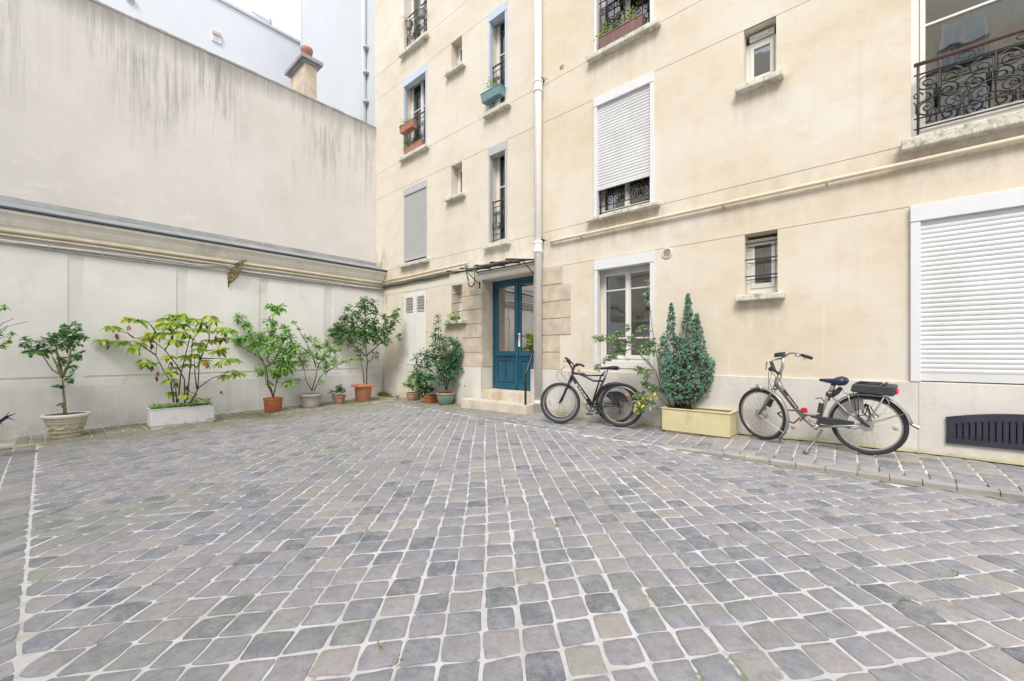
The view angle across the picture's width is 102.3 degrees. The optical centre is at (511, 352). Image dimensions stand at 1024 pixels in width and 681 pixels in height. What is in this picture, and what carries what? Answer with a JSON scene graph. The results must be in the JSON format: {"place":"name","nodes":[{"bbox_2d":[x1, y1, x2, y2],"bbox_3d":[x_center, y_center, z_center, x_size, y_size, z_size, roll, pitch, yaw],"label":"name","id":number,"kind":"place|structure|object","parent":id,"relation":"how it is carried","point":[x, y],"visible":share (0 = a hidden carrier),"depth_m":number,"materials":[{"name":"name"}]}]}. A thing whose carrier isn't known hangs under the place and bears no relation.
{"place":"outdoors","nodes":[
{"label":"outdoors","id":0,"kind":"place"},
{"bbox_2d":[0,444,36,680],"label":"drain channel paving","id":1,"kind":"structure","parent":0,"point":[15,501],"depth_m":2.64,"materials":[{"name":"stone"}]},
{"bbox_2d":[2,450,37,455],"bbox_3d":[-6.243,1.267,5.234,0.300,0.008,0.300,0,0,41],"label":"drain cover","id":2,"kind":"object","parent":1,"relation":"on","point":[19,452],"visible":1,"depth_m":5.24,"materials":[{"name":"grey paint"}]},
{"bbox_2d":[98,0,299,87],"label":"white building","id":3,"kind":"structure","parent":0,"point":[225,29],"depth_m":15.29,"materials":[{"name":"paint"}]},
{"bbox_2d":[212,29,220,43],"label":"window","id":4,"kind":"structure","parent":3,"relation":"in","point":[216,36],"depth_m":15.03,"materials":[{"name":"white paint"}]},
{"bbox_2d":[251,10,273,24],"bbox_3d":[-9.991,-13.239,16.460,0.520,0.590,0.721,0,0,41],"label":"tv antenna","id":5,"kind":"object","parent":3,"relation":"on","point":[268,20],"visible":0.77,"depth_m":16.48,"materials":[{"name":"grey metal"}]},
{"bbox_2d":[226,0,299,39],"label":"sky","id":6,"kind":"structure","parent":0,"point":[285,14],"materials":[{"name":"white"}]},
{"bbox_2d":[284,45,322,99],"bbox_3d":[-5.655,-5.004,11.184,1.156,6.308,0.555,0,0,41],"label":"chimney","id":7,"kind":"object","parent":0,"point":[303,69],"visible":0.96,"depth_m":10.91,"materials":[{"name":"stone"}]},
{"bbox_2d":[300,0,374,125],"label":"neighbour building","id":8,"kind":"structure","parent":0,"point":[337,37],"depth_m":13.42,"materials":[{"name":"white paint"}]},
{"bbox_2d":[0,396,1023,680],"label":"ground","id":9,"kind":"structure","parent":0,"point":[20,662],"depth_m":2.08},
{"bbox_2d":[0,413,15,426],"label":"dark leaved plant","id":10,"kind":"object","parent":9,"relation":"on","point":[7,416],"visible":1,"depth_m":5.42,"materials":[{"name":"plant"}]},
{"bbox_2d":[0,304,27,349],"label":"potted shrub","id":11,"kind":"object","parent":9,"relation":"on","point":[2,346],"visible":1,"depth_m":5.78,"materials":[{"name":"green plant"}]},
{"bbox_2d":[0,0,386,438],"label":"boundary wall","id":12,"kind":"structure","parent":9,"relation":"on","point":[149,172],"depth_m":7.88,"materials":[{"name":"paint"}]},
{"bbox_2d":[227,259,246,287],"bbox_3d":[-5.713,-1.655,8.570,0.351,0.611,0.030,0,0,-16],"label":"wall bracket","id":13,"kind":"object","parent":12,"relation":"attached to","point":[229,277],"depth_m":8.56,"materials":[{"name":"metal"}]},
{"bbox_2d":[391,388,398,398],"bbox_3d":[-2.913,0.970,10.282,0.179,0.360,0.179,0,0,41],"label":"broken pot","id":14,"kind":"object","parent":9,"relation":"on","point":[395,396],"visible":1,"depth_m":10.23,"materials":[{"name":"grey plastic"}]},
{"bbox_2d":[14,396,1023,491],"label":"paving border","id":15,"kind":"object","parent":9,"relation":"attached to","point":[963,472],"visible":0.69,"depth_m":4.88,"materials":[{"name":"stone"}]},
{"bbox_2d":[17,321,90,438],"bbox_3d":[-7.000,0.396,6.361,1.043,1.780,0.537,0,0,16],"label":"potted tree","id":16,"kind":"object","parent":15,"relation":"on","point":[64,424],"visible":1,"depth_m":6.28,"materials":[{"name":"green plant"}]},
{"bbox_2d":[90,313,247,428],"bbox_3d":[-5.894,0.277,7.218,2.612,1.975,0.928,0,0,-2],"label":"planter shrub","id":17,"kind":"object","parent":15,"relation":"on","point":[159,416],"visible":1,"depth_m":7.09,"materials":[{"name":"green plant"}]},
{"bbox_2d":[231,303,302,411],"bbox_3d":[-5.126,0.079,8.677,1.446,2.281,0.619,0,0,7],"label":"potted shrub","id":18,"kind":"object","parent":15,"relation":"on","point":[272,404],"visible":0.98,"depth_m":8.60,"materials":[{"name":"green plant"}]},
{"bbox_2d":[291,321,355,407],"bbox_3d":[-4.209,0.237,9.207,1.465,1.930,0.523,0,0,-5],"label":"potted shrub","id":19,"kind":"object","parent":15,"relation":"on","point":[310,400],"visible":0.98,"depth_m":9.13,"materials":[{"name":"green plant"}]},
{"bbox_2d":[328,384,345,403],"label":"potted seedling","id":20,"kind":"object","parent":15,"relation":"on","point":[338,399],"visible":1,"depth_m":9.61,"materials":[{"name":"ceramic"}]},
{"bbox_2d":[326,295,402,401],"bbox_3d":[-3.616,-0.128,10.099,1.878,2.600,0.667,0,0,-4],"label":"potted tree","id":21,"kind":"object","parent":15,"relation":"on","point":[362,392],"visible":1,"depth_m":10.11,"materials":[{"name":"green plant"}]},
{"bbox_2d":[401,374,418,400],"bbox_3d":[-2.418,0.795,9.935,0.500,0.697,0.349,0,0,-18],"label":"potted plant","id":22,"kind":"object","parent":15,"relation":"on","point":[412,396],"visible":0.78,"depth_m":9.88,"materials":[{"name":"green plant"}]},
{"bbox_2d":[413,372,437,403],"bbox_3d":[-1.951,0.782,9.429,0.584,0.714,0.357,0,0,9],"label":"potted plant","id":23,"kind":"object","parent":15,"relation":"on","point":[431,398],"visible":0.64,"depth_m":9.40,"materials":[{"name":"green plant"}]},
{"bbox_2d":[409,313,464,404],"bbox_3d":[-1.627,0.127,9.136,1.228,2.015,0.619,0,0,16],"label":"potted shrub","id":24,"kind":"object","parent":15,"relation":"on","point":[445,398],"visible":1,"depth_m":9.07,"materials":[{"name":"green plant"}]},
{"bbox_2d":[99,391,965,665],"bbox_3d":[-1.491,1.164,5.480,10.643,0.299,5.982,0,0,41],"label":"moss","id":25,"kind":"object","parent":15,"relation":"on","point":[383,394],"visible":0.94,"depth_m":2.13,"materials":[{"name":"green plant"}]},
{"bbox_2d":[540,357,642,426],"bbox_3d":[1.192,0.591,6.365,1.534,1.055,0.515,0,0,41],"label":"bicycle","id":26,"kind":"object","parent":15,"relation":"on","point":[601,405],"visible":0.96,"depth_m":6.34,"materials":[{"name":"grey metal"}]},
{"bbox_2d":[656,293,737,437],"bbox_3d":[2.483,0.134,5.608,0.965,1.953,0.525,0,0,41],"label":"planter conifer","id":27,"kind":"object","parent":15,"relation":"on","point":[681,415],"visible":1,"depth_m":5.67,"materials":[{"name":"green plant"}]},
{"bbox_2d":[591,279,671,414],"bbox_3d":[1.689,-0.081,5.843,1.162,1.930,0.309,0,0,2],"label":"rose bush","id":28,"kind":"object","parent":27,"relation":"in","point":[649,387],"visible":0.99,"depth_m":5.84,"materials":[{"name":"green plant"}]},
{"bbox_2d":[739,352,920,454],"bbox_3d":[3.290,0.529,4.530,0.426,1.087,1.691,0,0,-38],"label":"electric bicycle","id":29,"kind":"object","parent":15,"relation":"on","point":[841,412],"visible":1,"depth_m":4.40,"materials":[{"name":"grey metal"}]},
{"bbox_2d":[777,408,807,423],"bbox_3d":[3.216,0.713,4.736,0.065,0.203,0.313,0,0,-39],"label":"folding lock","id":30,"kind":"object","parent":29,"relation":"hanging from","point":[803,410],"visible":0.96,"depth_m":4.68,"materials":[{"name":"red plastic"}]},
{"bbox_2d":[737,432,1023,464],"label":"dirt fillet","id":31,"kind":"object","parent":15,"relation":"on","point":[952,455],"visible":0.76,"depth_m":4.32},
{"bbox_2d":[375,0,1023,465],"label":"apartment building","id":32,"kind":"structure","parent":9,"relation":"on","point":[833,188],"depth_m":5.62,"materials":[{"name":"beige paint"}]},
{"bbox_2d":[398,16,412,35],"bbox_3d":[-2.643,-8.143,10.279,0.377,0.519,0.210,0,0,30],"label":"hanging pot","id":33,"kind":"object","parent":32,"relation":"hanging from","point":[408,22],"visible":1,"depth_m":10.20,"materials":[{"name":"grey ceramic"}]},
{"bbox_2d":[399,116,417,135],"bbox_3d":[-2.602,-5.706,10.291,0.612,0.357,0.249,0,0,41],"label":"flower box","id":34,"kind":"object","parent":32,"relation":"attached to","point":[407,127],"visible":1,"depth_m":10.20,"materials":[{"name":"ceramic"}]},
{"bbox_2d":[403,138,424,154],"bbox_3d":[-2.466,-5.216,10.276,0.847,0.421,0.193,0,0,41],"label":"flower box","id":35,"kind":"object","parent":32,"relation":"on","point":[414,145],"visible":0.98,"depth_m":10.20,"materials":[{"name":"ceramic"}]},
{"bbox_2d":[398,63,429,162],"bbox_3d":[-2.341,-5.956,10.349,1.160,2.083,0.430,0,0,41],"label":"window","id":36,"kind":"structure","parent":32,"relation":"in","point":[416,81],"depth_m":10.42,"materials":[{"name":"white paint"}]},
{"bbox_2d":[398,0,429,58],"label":"window","id":37,"kind":"structure","parent":32,"relation":"in","point":[419,33],"depth_m":10.40,"materials":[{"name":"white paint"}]},
{"bbox_2d":[418,6,425,19],"bbox_3d":[-2.163,-8.147,9.892,0.190,0.190,0.187,0,0,41],"label":"hanging pot","id":38,"kind":"object","parent":32,"relation":"hanging from","point":[422,10],"visible":1,"depth_m":9.83,"materials":[{"name":"grey ceramic"}]},
{"bbox_2d":[446,310,459,322],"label":"ledge plant","id":39,"kind":"object","parent":32,"relation":"on","point":[455,318],"visible":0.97,"depth_m":9.14,"materials":[{"name":"green plant"}]},
{"bbox_2d":[442,287,466,324],"bbox_3d":[-1.177,-1.090,9.307,0.705,0.880,0.445,0,0,41],"label":"window","id":40,"kind":"structure","parent":32,"relation":"in","point":[461,321],"depth_m":9.36,"materials":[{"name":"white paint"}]},
{"bbox_2d":[444,168,465,202],"bbox_3d":[-1.189,-3.840,9.304,0.630,0.800,0.385,0,0,41],"label":"window","id":41,"kind":"structure","parent":32,"relation":"in","point":[460,194],"depth_m":9.35,"materials":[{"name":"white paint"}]},
{"bbox_2d":[444,45,465,78],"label":"window","id":42,"kind":"structure","parent":32,"relation":"in","point":[460,65],"depth_m":9.26,"materials":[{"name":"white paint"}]},
{"bbox_2d":[480,78,505,105],"bbox_3d":[-0.408,-5.318,8.316,0.586,0.423,0.238,0,0,41],"label":"flower box","id":43,"kind":"object","parent":32,"relation":"attached to","point":[493,94],"visible":1,"depth_m":8.25,"materials":[{"name":"teal plastic"}]},
{"bbox_2d":[482,1,510,119],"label":"window","id":44,"kind":"structure","parent":32,"relation":"in","point":[498,17],"depth_m":8.51,"materials":[{"name":"white paint"}]},
{"bbox_2d":[482,140,511,249],"bbox_3d":[-0.225,-3.194,8.454,0.720,2.088,0.385,0,0,41],"label":"window","id":45,"kind":"structure","parent":32,"relation":"in","point":[499,151],"depth_m":8.53,"materials":[{"name":"white paint"}]},
{"bbox_2d":[492,276,533,389],"bbox_3d":[0.107,-0.391,8.495,1.395,2.298,0.135,0,0,41],"label":"door","id":46,"kind":"structure","parent":32,"relation":"in","point":[513,299],"depth_m":8.60,"materials":[{"name":"teal paint"}]},
{"bbox_2d":[524,351,533,404],"bbox_3d":[0.343,0.526,7.611,0.342,1.154,0.070,0,0,-45],"label":"handrail","id":47,"kind":"object","parent":32,"relation":"attached to","point":[525,383],"visible":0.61,"depth_m":7.51,"materials":[{"name":"black metal"}]},
{"bbox_2d":[594,2,645,47],"bbox_3d":[1.711,-5.213,6.594,0.851,0.456,0.191,0,0,41],"label":"flower box","id":48,"kind":"object","parent":32,"relation":"on","point":[624,29],"visible":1,"depth_m":6.50,"materials":[{"name":"brown plastic"}]},
{"bbox_2d":[586,71,660,222],"bbox_3d":[1.808,-3.228,6.625,1.230,2.056,0.330,0,0,41],"label":"window","id":49,"kind":"structure","parent":32,"relation":"in","point":[623,115],"depth_m":6.57,"materials":[{"name":"white paint"}]},
{"bbox_2d":[586,0,660,63],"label":"window","id":50,"kind":"structure","parent":32,"relation":"in","point":[608,8],"depth_m":6.68,"materials":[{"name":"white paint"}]},
{"bbox_2d":[594,251,653,369],"bbox_3d":[1.846,-0.649,6.660,1.016,1.798,0.297,0,0,41],"label":"window","id":51,"kind":"structure","parent":32,"relation":"in","point":[622,290],"depth_m":6.72,"materials":[{"name":"white paint"}]},
{"bbox_2d":[735,26,783,95],"bbox_3d":[3.237,-3.828,5.369,0.535,0.795,0.335,0,0,41],"label":"window","id":52,"kind":"structure","parent":32,"relation":"in","point":[761,71],"depth_m":5.43,"materials":[{"name":"white paint"}]},
{"bbox_2d":[736,236,785,301],"bbox_3d":[3.254,-1.098,5.369,0.540,0.836,0.359,0,0,41],"label":"window","id":53,"kind":"structure","parent":32,"relation":"in","point":[762,253],"depth_m":5.42,"materials":[{"name":"white paint"}]},
{"bbox_2d":[901,0,1023,153],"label":"window","id":54,"kind":"structure","parent":32,"relation":"in","point":[967,56],"depth_m":4.22,"materials":[{"name":"white paint"}]},
{"bbox_2d":[665,445,1023,501],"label":"kerb","id":55,"kind":"structure","parent":9,"relation":"on","point":[990,491],"depth_m":3.75,"materials":[{"name":"stone"}]},
{"bbox_2d":[20,402,1023,680],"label":"cobble paving","id":56,"kind":"structure","parent":0,"point":[750,660],"depth_m":2.31,"materials":[{"name":"stone"}]},
{"bbox_2d":[678,449,1023,500],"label":"kerb dirt","id":57,"kind":"structure","parent":56,"relation":"on","point":[862,477],"depth_m":3.74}
]}

